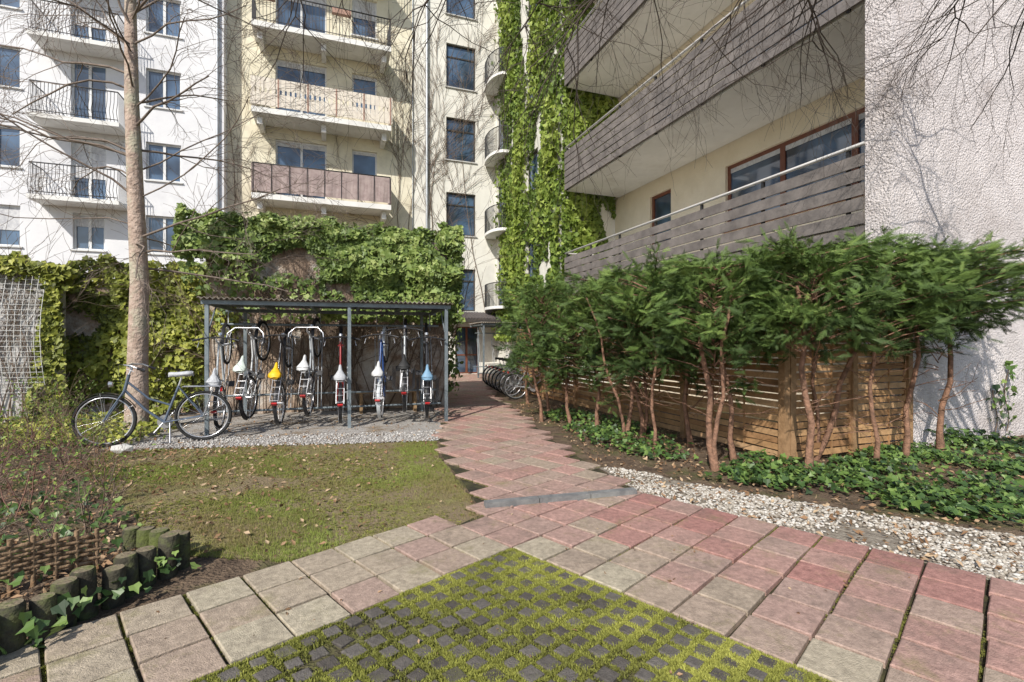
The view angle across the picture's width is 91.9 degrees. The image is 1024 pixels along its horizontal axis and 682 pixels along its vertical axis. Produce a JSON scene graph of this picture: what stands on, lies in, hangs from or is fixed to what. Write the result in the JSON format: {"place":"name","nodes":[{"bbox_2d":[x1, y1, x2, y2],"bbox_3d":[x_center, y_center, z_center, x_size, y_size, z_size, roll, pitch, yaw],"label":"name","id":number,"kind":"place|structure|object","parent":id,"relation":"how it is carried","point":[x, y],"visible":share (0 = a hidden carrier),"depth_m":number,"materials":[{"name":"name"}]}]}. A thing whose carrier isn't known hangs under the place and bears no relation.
{"place":"outdoors","nodes":[
{"label":"outdoors","id":0,"kind":"place"},
{"bbox_2d":[0,0,226,285],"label":"walls","id":1,"kind":"structure","parent":0,"point":[157,126],"depth_m":17.43,"materials":[{"name":"white paint"}]},
{"bbox_2d":[26,0,126,210],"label":"iron balconies","id":2,"kind":"structure","parent":1,"relation":"attached to","point":[65,44],"depth_m":16.43,"materials":[{"name":"metal"}]},
{"bbox_2d":[0,0,182,255],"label":"windows","id":3,"kind":"structure","parent":1,"relation":"attached to","point":[83,234],"depth_m":17.30,"materials":[{"name":"clear glass"}]},
{"bbox_2d":[216,0,218,218],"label":"downpipe","id":4,"kind":"object","parent":1,"relation":"attached to","point":[217,115],"visible":0.32,"depth_m":18.36,"materials":[{"name":"grey metal"}]},
{"bbox_2d":[68,440,482,561],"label":"lawn","id":5,"kind":"structure","parent":0,"point":[138,503],"depth_m":4.76,"materials":[{"name":"green plant"}]},
{"bbox_2d":[44,407,117,465],"bbox_3d":[-4.979,1.143,5.784,0.518,0.723,0.922,0,0,-22],"label":"garden shrub","id":6,"kind":"object","parent":5,"relation":"on","point":[78,445],"visible":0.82,"depth_m":5.93,"materials":[{"name":"green plant"}]},
{"bbox_2d":[58,437,160,483],"bbox_3d":[-4.330,1.240,5.193,0.581,0.527,1.047,0,0,18],"label":"garden shrub","id":7,"kind":"object","parent":5,"relation":"on","point":[86,468],"visible":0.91,"depth_m":5.21,"materials":[{"name":"green plant"}]},
{"bbox_2d":[110,444,133,453],"bbox_3d":[-5.200,1.440,6.600,0.289,0.128,0.170,0,0,0],"label":"garden stone","id":8,"kind":"object","parent":5,"relation":"on","point":[114,448],"visible":0.81,"depth_m":6.54,"materials":[{"name":"stone"}]},
{"bbox_2d":[191,548,831,681],"bbox_3d":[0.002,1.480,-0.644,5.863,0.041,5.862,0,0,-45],"label":"cobble paving","id":9,"kind":"structure","parent":0,"point":[531,673],"depth_m":2.40,"materials":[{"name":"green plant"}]},
{"bbox_2d":[0,374,1023,681],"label":"paving path","id":10,"kind":"structure","parent":0,"point":[498,448],"depth_m":2.96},
{"bbox_2d":[39,422,986,681],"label":"moss in joints","id":11,"kind":"object","parent":10,"relation":"on","point":[130,648],"visible":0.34,"depth_m":2.60,"materials":[{"name":"green plant"}]},
{"bbox_2d":[484,487,636,507],"bbox_3d":[0.470,1.458,4.554,1.472,0.085,0.080,0,0,-15],"label":"kerb edging","id":12,"kind":"object","parent":10,"relation":"on","point":[517,501],"visible":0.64,"depth_m":4.52,"materials":[{"name":"grey concrete"}]},
{"bbox_2d":[156,487,1008,675],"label":"stray leaves","id":13,"kind":"object","parent":10,"relation":"on","point":[670,671],"visible":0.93,"depth_m":2.69,"materials":[{"name":"brown plant"}]},
{"bbox_2d":[0,373,1023,625],"bbox_3d":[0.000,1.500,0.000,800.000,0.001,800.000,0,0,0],"label":"ground","id":14,"kind":"structure","parent":0,"point":[206,573],"depth_m":5.14,"materials":[{"name":"soil"}]},
{"bbox_2d":[0,436,34,473],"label":"garden shrub","id":15,"kind":"object","parent":14,"relation":"on","point":[7,465],"visible":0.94,"depth_m":4.61,"materials":[{"name":"green plant"}]},
{"bbox_2d":[0,394,47,467],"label":"garden shrub","id":16,"kind":"object","parent":14,"relation":"on","point":[8,426],"visible":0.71,"depth_m":5.71,"materials":[{"name":"green plant"}]},
{"bbox_2d":[0,388,53,436],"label":"garden shrub","id":17,"kind":"object","parent":14,"relation":"on","point":[26,403],"visible":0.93,"depth_m":6.25,"materials":[{"name":"green plant"}]},
{"bbox_2d":[0,267,65,426],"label":"white boundary wall","id":18,"kind":"structure","parent":14,"relation":"on","point":[39,292],"depth_m":8.69,"materials":[{"name":"concrete"}]},
{"bbox_2d":[0,275,44,392],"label":"wire trellis","id":19,"kind":"object","parent":18,"relation":"attached to","point":[20,330],"visible":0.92,"depth_m":8.53,"materials":[{"name":"grey metal"}]},
{"bbox_2d":[0,415,65,487],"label":"garden shrub","id":20,"kind":"object","parent":14,"relation":"on","point":[16,444],"visible":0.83,"depth_m":5.17,"materials":[{"name":"green plant"}]},
{"bbox_2d":[0,375,70,454],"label":"garden shrub","id":21,"kind":"object","parent":14,"relation":"on","point":[23,412],"visible":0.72,"depth_m":6.34,"materials":[{"name":"green plant"}]},
{"bbox_2d":[0,255,81,423],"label":"ivy on boundary wall","id":22,"kind":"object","parent":14,"relation":"on","point":[52,316],"visible":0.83,"depth_m":8.75,"materials":[{"name":"green plant"}]},
{"bbox_2d":[0,528,100,596],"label":"wicker border","id":23,"kind":"object","parent":14,"relation":"on","point":[56,555],"visible":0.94,"depth_m":2.80,"materials":[{"name":"brown wicker"}]},
{"bbox_2d":[0,424,102,516],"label":"garden shrub","id":24,"kind":"object","parent":14,"relation":"on","point":[33,488],"visible":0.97,"depth_m":4.26,"materials":[{"name":"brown plant"}]},
{"bbox_2d":[0,345,111,447],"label":"garden shrub","id":25,"kind":"object","parent":14,"relation":"on","point":[36,417],"visible":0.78,"depth_m":6.99,"materials":[{"name":"green plant"}]},
{"bbox_2d":[12,365,102,426],"bbox_3d":[-7.618,0.951,8.359,1.168,1.109,0.883,0,0,-40],"label":"garden shrub","id":26,"kind":"object","parent":14,"relation":"on","point":[55,397],"visible":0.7,"depth_m":8.20,"materials":[{"name":"green plant"}]},
{"bbox_2d":[20,408,95,461],"bbox_3d":[-5.648,1.180,6.060,0.477,0.648,0.990,0,0,0],"label":"garden shrub","id":27,"kind":"object","parent":14,"relation":"on","point":[60,439],"visible":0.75,"depth_m":6.16,"materials":[{"name":"green plant"}]},
{"bbox_2d":[0,403,120,484],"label":"garden shrub","id":28,"kind":"object","parent":14,"relation":"on","point":[69,451],"visible":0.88,"depth_m":5.20,"materials":[{"name":"brown plant"}]},
{"bbox_2d":[0,363,126,437],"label":"garden shrub","id":29,"kind":"object","parent":14,"relation":"on","point":[68,414],"visible":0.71,"depth_m":7.75,"materials":[{"name":"green plant"}]},
{"bbox_2d":[0,544,156,638],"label":"raised flower bed","id":30,"kind":"object","parent":14,"relation":"on","point":[24,589],"visible":0.11,"depth_m":2.78,"materials":[{"name":"soil"}]},
{"bbox_2d":[0,497,81,534],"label":"garden shrub","id":31,"kind":"object","parent":30,"relation":"on","point":[8,520],"visible":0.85,"depth_m":3.23,"materials":[{"name":"green plant"}]},
{"bbox_2d":[0,476,97,570],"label":"garden shrub","id":32,"kind":"object","parent":30,"relation":"on","point":[53,525],"visible":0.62,"depth_m":3.04,"materials":[{"name":"brown plant"}]},
{"bbox_2d":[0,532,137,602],"bbox_3d":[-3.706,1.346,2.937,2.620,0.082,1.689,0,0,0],"label":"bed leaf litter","id":33,"kind":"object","parent":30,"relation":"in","point":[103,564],"visible":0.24,"depth_m":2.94,"materials":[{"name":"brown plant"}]},
{"bbox_2d":[43,449,133,535],"bbox_3d":[-3.332,1.177,3.854,0.641,0.654,0.462,0,0,0],"label":"garden shrub","id":34,"kind":"object","parent":14,"relation":"on","point":[99,519],"visible":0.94,"depth_m":3.89,"materials":[{"name":"brown plant"}]},
{"bbox_2d":[0,409,179,450],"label":"border groundcover","id":35,"kind":"object","parent":14,"relation":"on","point":[150,426],"visible":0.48,"depth_m":7.71,"materials":[{"name":"green plant"}]},
{"bbox_2d":[0,197,180,425],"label":"climber stems","id":36,"kind":"object","parent":14,"relation":"on","point":[17,339],"visible":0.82,"depth_m":8.67,"materials":[{"name":"brown plant"}]},
{"bbox_2d":[0,525,190,655],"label":"log palisade edging","id":37,"kind":"object","parent":14,"relation":"on","point":[150,543],"visible":0.88,"depth_m":2.77,"materials":[{"name":"grey concrete"}]},
{"bbox_2d":[0,428,200,654],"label":"bed ivy","id":38,"kind":"object","parent":14,"relation":"on","point":[31,630],"visible":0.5,"depth_m":3.04,"materials":[{"name":"green plant"}]},
{"bbox_2d":[76,434,168,502],"bbox_3d":[-3.646,1.177,4.636,0.716,0.654,0.394,0,0,-12],"label":"garden shrub","id":39,"kind":"object","parent":14,"relation":"on","point":[112,478],"visible":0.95,"depth_m":4.61,"materials":[{"name":"green plant"}]},
{"bbox_2d":[8,251,242,413],"bbox_3d":[-9.110,-0.328,9.413,7.339,3.606,1.413,0,0,-17],"label":"ivy on garden wall","id":40,"kind":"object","parent":14,"relation":"on","point":[103,340],"visible":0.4,"depth_m":9.67,"materials":[{"name":"green plant"}]},
{"bbox_2d":[66,287,203,417],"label":"garden wall","id":41,"kind":"structure","parent":14,"relation":"on","point":[75,320],"depth_m":9.65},
{"bbox_2d":[0,0,399,433],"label":"bare tree","id":42,"kind":"object","parent":14,"relation":"on","point":[138,326],"visible":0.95,"depth_m":8.13,"materials":[{"name":"brown plant"}]},
{"bbox_2d":[102,407,441,449],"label":"shelter gravel","id":43,"kind":"structure","parent":14,"relation":"on","point":[368,418],"depth_m":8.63,"materials":[{"name":"grey gravel"}]},
{"bbox_2d":[69,363,233,446],"bbox_3d":[-5.177,0.893,7.202,1.912,1.189,0.637,0,0,-39],"label":"bicycle","id":44,"kind":"object","parent":43,"relation":"on","point":[166,420],"visible":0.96,"depth_m":7.22,"materials":[{"name":"metal"}]},
{"bbox_2d":[192,322,239,429],"bbox_3d":[-4.875,0.565,8.114,0.641,1.773,1.528,0,0,-35],"label":"bicycle","id":45,"kind":"object","parent":43,"relation":"on","point":[214,379],"visible":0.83,"depth_m":7.95,"materials":[{"name":"metal"}]},
{"bbox_2d":[225,320,270,419],"bbox_3d":[-4.496,0.469,8.433,0.596,1.679,1.444,0,0,-22],"label":"bicycle","id":46,"kind":"object","parent":43,"relation":"on","point":[240,366],"visible":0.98,"depth_m":8.30,"materials":[{"name":"metal"}]},
{"bbox_2d":[258,328,299,425],"bbox_3d":[-4.077,0.593,8.606,0.639,1.669,1.443,0,0,-29],"label":"bicycle","id":47,"kind":"object","parent":43,"relation":"on","point":[275,373],"visible":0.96,"depth_m":8.36,"materials":[{"name":"metal"}]},
{"bbox_2d":[72,145,537,414],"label":"ivy stems","id":48,"kind":"object","parent":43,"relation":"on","point":[301,346],"visible":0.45,"depth_m":10.39,"materials":[{"name":"plant"}]},
{"bbox_2d":[286,318,324,415],"bbox_3d":[-3.597,0.432,8.632,0.596,1.716,1.624,0,0,-23],"label":"bicycle","id":49,"kind":"object","parent":43,"relation":"on","point":[303,367],"visible":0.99,"depth_m":8.42,"materials":[{"name":"metal"}]},
{"bbox_2d":[197,296,453,435],"bbox_3d":[-3.271,0.401,9.211,4.040,2.199,1.900,0,0,-18],"label":"bicycle shelter","id":50,"kind":"object","parent":43,"relation":"on","point":[313,304],"visible":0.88,"depth_m":9.00,"materials":[{"name":"grey metal"}]},
{"bbox_2d":[320,326,359,423],"bbox_3d":[-3.182,0.584,8.866,0.640,1.734,1.367,0,0,-34],"label":"bicycle","id":51,"kind":"object","parent":43,"relation":"on","point":[340,376],"visible":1,"depth_m":8.54,"materials":[{"name":"metal"}]},
{"bbox_2d":[361,325,398,418],"bbox_3d":[-2.489,0.553,9.118,0.640,1.715,1.388,0,0,-22],"label":"bicycle","id":52,"kind":"object","parent":43,"relation":"on","point":[377,371],"visible":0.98,"depth_m":8.84,"materials":[{"name":"metal"}]},
{"bbox_2d":[356,390,419,413],"bbox_3d":[-2.620,1.275,10.471,1.300,0.450,0.410,0,0,-18],"label":"garden bench","id":53,"kind":"object","parent":43,"relation":"on","point":[414,400],"visible":0.49,"depth_m":10.32,"materials":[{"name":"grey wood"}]},
{"bbox_2d":[386,319,422,411],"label":"bicycle","id":54,"kind":"object","parent":43,"relation":"on","point":[404,366],"visible":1,"depth_m":8.73,"materials":[{"name":"metal"}]},
{"bbox_2d":[408,323,445,418],"bbox_3d":[-1.674,0.539,9.155,0.641,1.786,1.504,0,0,-27],"label":"bicycle","id":55,"kind":"object","parent":43,"relation":"on","point":[427,377],"visible":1,"depth_m":8.84,"materials":[{"name":"blue metal"}]},
{"bbox_2d":[171,203,465,395],"bbox_3d":[-4.161,-0.720,11.580,5.714,4.160,3.399,0,0,-18],"label":"ivy hedge","id":56,"kind":"object","parent":14,"relation":"on","point":[406,256],"visible":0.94,"depth_m":10.40,"materials":[{"name":"green plant"}]},
{"bbox_2d":[206,234,446,415],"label":"garden wall","id":57,"kind":"structure","parent":14,"relation":"on","point":[368,366],"depth_m":10.50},
{"bbox_2d":[227,0,495,374],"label":"walls","id":58,"kind":"structure","parent":14,"relation":"on","point":[483,196],"depth_m":21.43,"materials":[{"name":"beige paint"}]},
{"bbox_2d":[250,0,391,222],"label":"balconies","id":59,"kind":"structure","parent":58,"relation":"attached to","point":[367,187],"depth_m":19.34,"materials":[{"name":"paint"}]},
{"bbox_2d":[226,0,496,311],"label":"bare climbing plant","id":60,"kind":"object","parent":58,"relation":"attached to","point":[460,138],"visible":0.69,"depth_m":21.73,"materials":[{"name":"brown plant"}]},
{"bbox_2d":[276,0,476,373],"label":"windows","id":61,"kind":"structure","parent":58,"relation":"attached to","point":[364,162],"depth_m":21.10,"materials":[{"name":"clear glass"}]},
{"bbox_2d":[412,0,427,228],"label":"downpipes","id":62,"kind":"object","parent":58,"relation":"attached to","point":[426,120],"visible":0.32,"depth_m":21.59,"materials":[{"name":"grey metal"}]},
{"bbox_2d":[458,312,505,321],"bbox_3d":[-1.379,0.093,21.773,3.550,2.814,1.548,0,0,-20],"label":"entrance canopy","id":63,"kind":"object","parent":58,"relation":"attached to","point":[473,316],"visible":0.37,"depth_m":21.22,"materials":[{"name":"metal"}]},
{"bbox_2d":[484,47,511,310],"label":"round balconies","id":64,"kind":"structure","parent":58,"relation":"attached to","point":[492,233],"depth_m":21.35,"materials":[{"name":"metal"}]},
{"bbox_2d":[470,322,524,377],"bbox_3d":[-0.108,0.401,19.201,2.760,2.199,1.800,0,0,-20],"label":"bicycle shelter","id":65,"kind":"object","parent":14,"relation":"on","point":[484,324],"visible":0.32,"depth_m":18.99,"materials":[{"name":"metal"}]},
{"bbox_2d":[482,354,514,384],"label":"bicycle","id":66,"kind":"object","parent":14,"relation":"on","point":[484,370],"visible":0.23,"depth_m":16.27,"materials":[{"name":"rubber"}]},
{"bbox_2d":[490,360,515,390],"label":"bicycle","id":67,"kind":"object","parent":14,"relation":"on","point":[493,375],"visible":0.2,"depth_m":14.40,"materials":[{"name":"rubber"}]},
{"bbox_2d":[484,358,528,386],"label":"bicycle","id":68,"kind":"object","parent":14,"relation":"on","point":[485,376],"visible":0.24,"depth_m":15.66,"materials":[{"name":"rubber"}]},
{"bbox_2d":[0,402,1023,584],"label":"fallen leaves","id":69,"kind":"object","parent":14,"relation":"on","point":[909,535],"visible":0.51,"depth_m":5.05,"materials":[{"name":"brown plant"}]},
{"bbox_2d":[487,359,540,388],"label":"bicycle","id":70,"kind":"object","parent":14,"relation":"on","point":[488,378],"visible":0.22,"depth_m":15.02,"materials":[{"name":"rubber"}]},
{"bbox_2d":[494,360,540,393],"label":"bicycle","id":71,"kind":"object","parent":14,"relation":"on","point":[496,380],"visible":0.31,"depth_m":13.80,"materials":[{"name":"rubber"}]},
{"bbox_2d":[493,284,558,403],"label":"thuja tree","id":72,"kind":"object","parent":14,"relation":"on","point":[509,309],"visible":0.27,"depth_m":11.72,"materials":[{"name":"green plant"}]},
{"bbox_2d":[498,361,557,396],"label":"bicycle","id":73,"kind":"object","parent":14,"relation":"on","point":[501,378],"visible":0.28,"depth_m":13.21,"materials":[{"name":"rubber"}]},
{"bbox_2d":[502,362,562,398],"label":"bicycle","id":74,"kind":"object","parent":14,"relation":"on","point":[531,388],"visible":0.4,"depth_m":12.60,"materials":[{"name":"metal"}]},
{"bbox_2d":[495,273,583,421],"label":"thuja tree","id":75,"kind":"object","parent":14,"relation":"on","point":[531,293],"visible":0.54,"depth_m":9.11,"materials":[{"name":"green plant"}]},
{"bbox_2d":[508,283,580,410],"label":"thuja tree","id":76,"kind":"object","parent":14,"relation":"on","point":[537,310],"visible":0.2,"depth_m":10.38,"materials":[{"name":"green plant"}]},
{"bbox_2d":[524,277,615,422],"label":"thuja tree","id":77,"kind":"object","parent":14,"relation":"on","point":[556,367],"visible":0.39,"depth_m":8.75,"materials":[{"name":"green plant"}]},
{"bbox_2d":[543,262,642,426],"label":"thuja tree","id":78,"kind":"object","parent":14,"relation":"on","point":[563,326],"visible":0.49,"depth_m":8.05,"materials":[{"name":"green plant"}]},
{"bbox_2d":[194,0,1023,249],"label":"bare tree","id":79,"kind":"object","parent":14,"relation":"on","point":[816,24],"visible":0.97,"depth_m":5.93,"materials":[{"name":"brown plant"}]},
{"bbox_2d":[574,259,663,437],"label":"thuja tree","id":80,"kind":"object","parent":14,"relation":"on","point":[604,331],"visible":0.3,"depth_m":7.45,"materials":[{"name":"green plant"}]},
{"bbox_2d":[585,258,679,437],"bbox_3d":[2.005,0.110,7.659,1.698,2.800,1.579,0,0,0],"label":"thuja tree","id":81,"kind":"object","parent":14,"relation":"on","point":[643,424],"visible":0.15,"depth_m":7.60,"materials":[{"name":"green plant"}]},
{"bbox_2d":[516,316,789,465],"bbox_3d":[1.738,0.570,10.222,0.090,1.860,9.090,0,0,-20],"label":"slatted wooden fence","id":82,"kind":"object","parent":14,"relation":"on","point":[782,411],"visible":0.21,"depth_m":6.91,"materials":[{"name":"brown wood"}]},
{"bbox_2d":[592,239,718,452],"bbox_3d":[1.893,0.111,6.558,1.745,2.791,1.532,0,0,0],"label":"thuja tree","id":83,"kind":"object","parent":14,"relation":"on","point":[628,302],"visible":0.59,"depth_m":6.45,"materials":[{"name":"green plant"}]},
{"bbox_2d":[625,250,738,447],"bbox_3d":[2.469,0.131,7.029,1.829,2.759,1.508,0,0,0],"label":"thuja tree","id":84,"kind":"object","parent":14,"relation":"on","point":[689,437],"visible":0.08,"depth_m":6.94,"materials":[{"name":"green plant"}]},
{"bbox_2d":[639,231,806,471],"bbox_3d":[2.334,0.185,5.648,1.793,2.657,1.636,0,0,0],"label":"thuja tree","id":85,"kind":"object","parent":14,"relation":"on","point":[680,319],"visible":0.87,"depth_m":5.59,"materials":[{"name":"green plant"}]},
{"bbox_2d":[653,237,800,461],"bbox_3d":[2.628,0.135,6.148,1.730,2.744,1.441,0,0,16],"label":"thuja tree","id":86,"kind":"object","parent":14,"relation":"on","point":[732,452],"visible":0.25,"depth_m":5.93,"materials":[{"name":"green plant"}]},
{"bbox_2d":[615,0,864,418],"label":"wall","id":87,"kind":"structure","parent":14,"relation":"on","point":[699,183],"depth_m":12.70,"materials":[{"name":"paint"}]},
{"bbox_2d":[567,0,864,295],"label":"balcony slabs","id":88,"kind":"structure","parent":87,"relation":"attached to","point":[648,161],"depth_m":12.17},
{"bbox_2d":[564,0,864,293],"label":"balcony boards","id":89,"kind":"object","parent":88,"relation":"attached to","point":[575,264],"visible":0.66,"depth_m":9.86,"materials":[{"name":"grey wood"}]},
{"bbox_2d":[565,0,864,282],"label":"railings","id":90,"kind":"object","parent":88,"relation":"attached to","point":[762,181],"visible":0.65,"depth_m":10.38,"materials":[{"name":"metal"}]},
{"bbox_2d":[652,0,864,243],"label":"windows","id":91,"kind":"structure","parent":87,"relation":"attached to","point":[779,158],"depth_m":10.77,"materials":[{"name":"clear glass"}]},
{"bbox_2d":[543,405,1023,523],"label":"ground ivy","id":92,"kind":"object","parent":14,"relation":"on","point":[912,496],"visible":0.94,"depth_m":5.42,"materials":[{"name":"green plant"}]},
{"bbox_2d":[599,467,1023,584],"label":"pebble bed","id":93,"kind":"object","parent":14,"relation":"on","point":[877,537],"visible":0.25,"depth_m":3.84,"materials":[{"name":"grey gravel"}]},
{"bbox_2d":[731,222,921,476],"bbox_3d":[3.232,0.130,5.459,1.654,2.747,1.771,0,0,0],"label":"thuja tree","id":94,"kind":"object","parent":14,"relation":"on","point":[810,261],"visible":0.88,"depth_m":5.21,"materials":[{"name":"green plant"}]},
{"bbox_2d":[754,227,899,459],"bbox_3d":[3.828,0.061,6.336,1.767,2.918,1.657,0,0,27],"label":"thuja tree","id":95,"kind":"object","parent":14,"relation":"on","point":[830,425],"visible":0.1,"depth_m":6.08,"materials":[{"name":"green plant"}]},
{"bbox_2d":[790,317,912,464],"bbox_3d":[4.410,0.570,6.412,2.250,1.860,0.090,0,0,-20],"label":"slatted wooden fence","id":96,"kind":"object","parent":14,"relation":"on","point":[852,380],"visible":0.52,"depth_m":6.37,"materials":[{"name":"brown wood"}]},
{"bbox_2d":[804,226,999,465],"bbox_3d":[4.362,0.110,5.837,1.841,2.792,1.904,0,0,0],"label":"thuja tree","id":97,"kind":"object","parent":14,"relation":"on","point":[929,315],"visible":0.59,"depth_m":5.57,"materials":[{"name":"green plant"}]},
{"bbox_2d":[829,233,1023,455],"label":"thuja tree","id":98,"kind":"object","parent":14,"relation":"on","point":[962,309],"visible":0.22,"depth_m":5.89,"materials":[{"name":"green plant"}]},
{"bbox_2d":[865,0,1023,446],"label":"roughcast wall","id":99,"kind":"structure","parent":14,"relation":"on","point":[934,200],"depth_m":7.28,"materials":[{"name":"white paint"}]},
{"bbox_2d":[877,227,1023,455],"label":"thuja tree","id":100,"kind":"object","parent":14,"relation":"on","point":[1017,286],"visible":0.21,"depth_m":6.23,"materials":[{"name":"green plant"}]},
{"bbox_2d":[496,0,614,384],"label":"wing walls","id":101,"kind":"structure","parent":0,"point":[544,266],"depth_m":18.53,"materials":[{"name":"white paint"}]},
{"bbox_2d":[499,1,537,305],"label":"wing windows","id":102,"kind":"structure","parent":101,"relation":"attached to","point":[533,172],"depth_m":19.30,"materials":[{"name":"glass"}]},
{"bbox_2d":[490,0,618,340],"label":"ivy on wing","id":103,"kind":"object","parent":101,"relation":"attached to","point":[587,233],"visible":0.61,"depth_m":17.51,"materials":[{"name":"green plant"}]},
{"bbox_2d":[985,360,1023,431],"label":"climbing plant","id":104,"kind":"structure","parent":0,"point":[996,387],"depth_m":7.61,"materials":[{"name":"green plant"}]}
]}

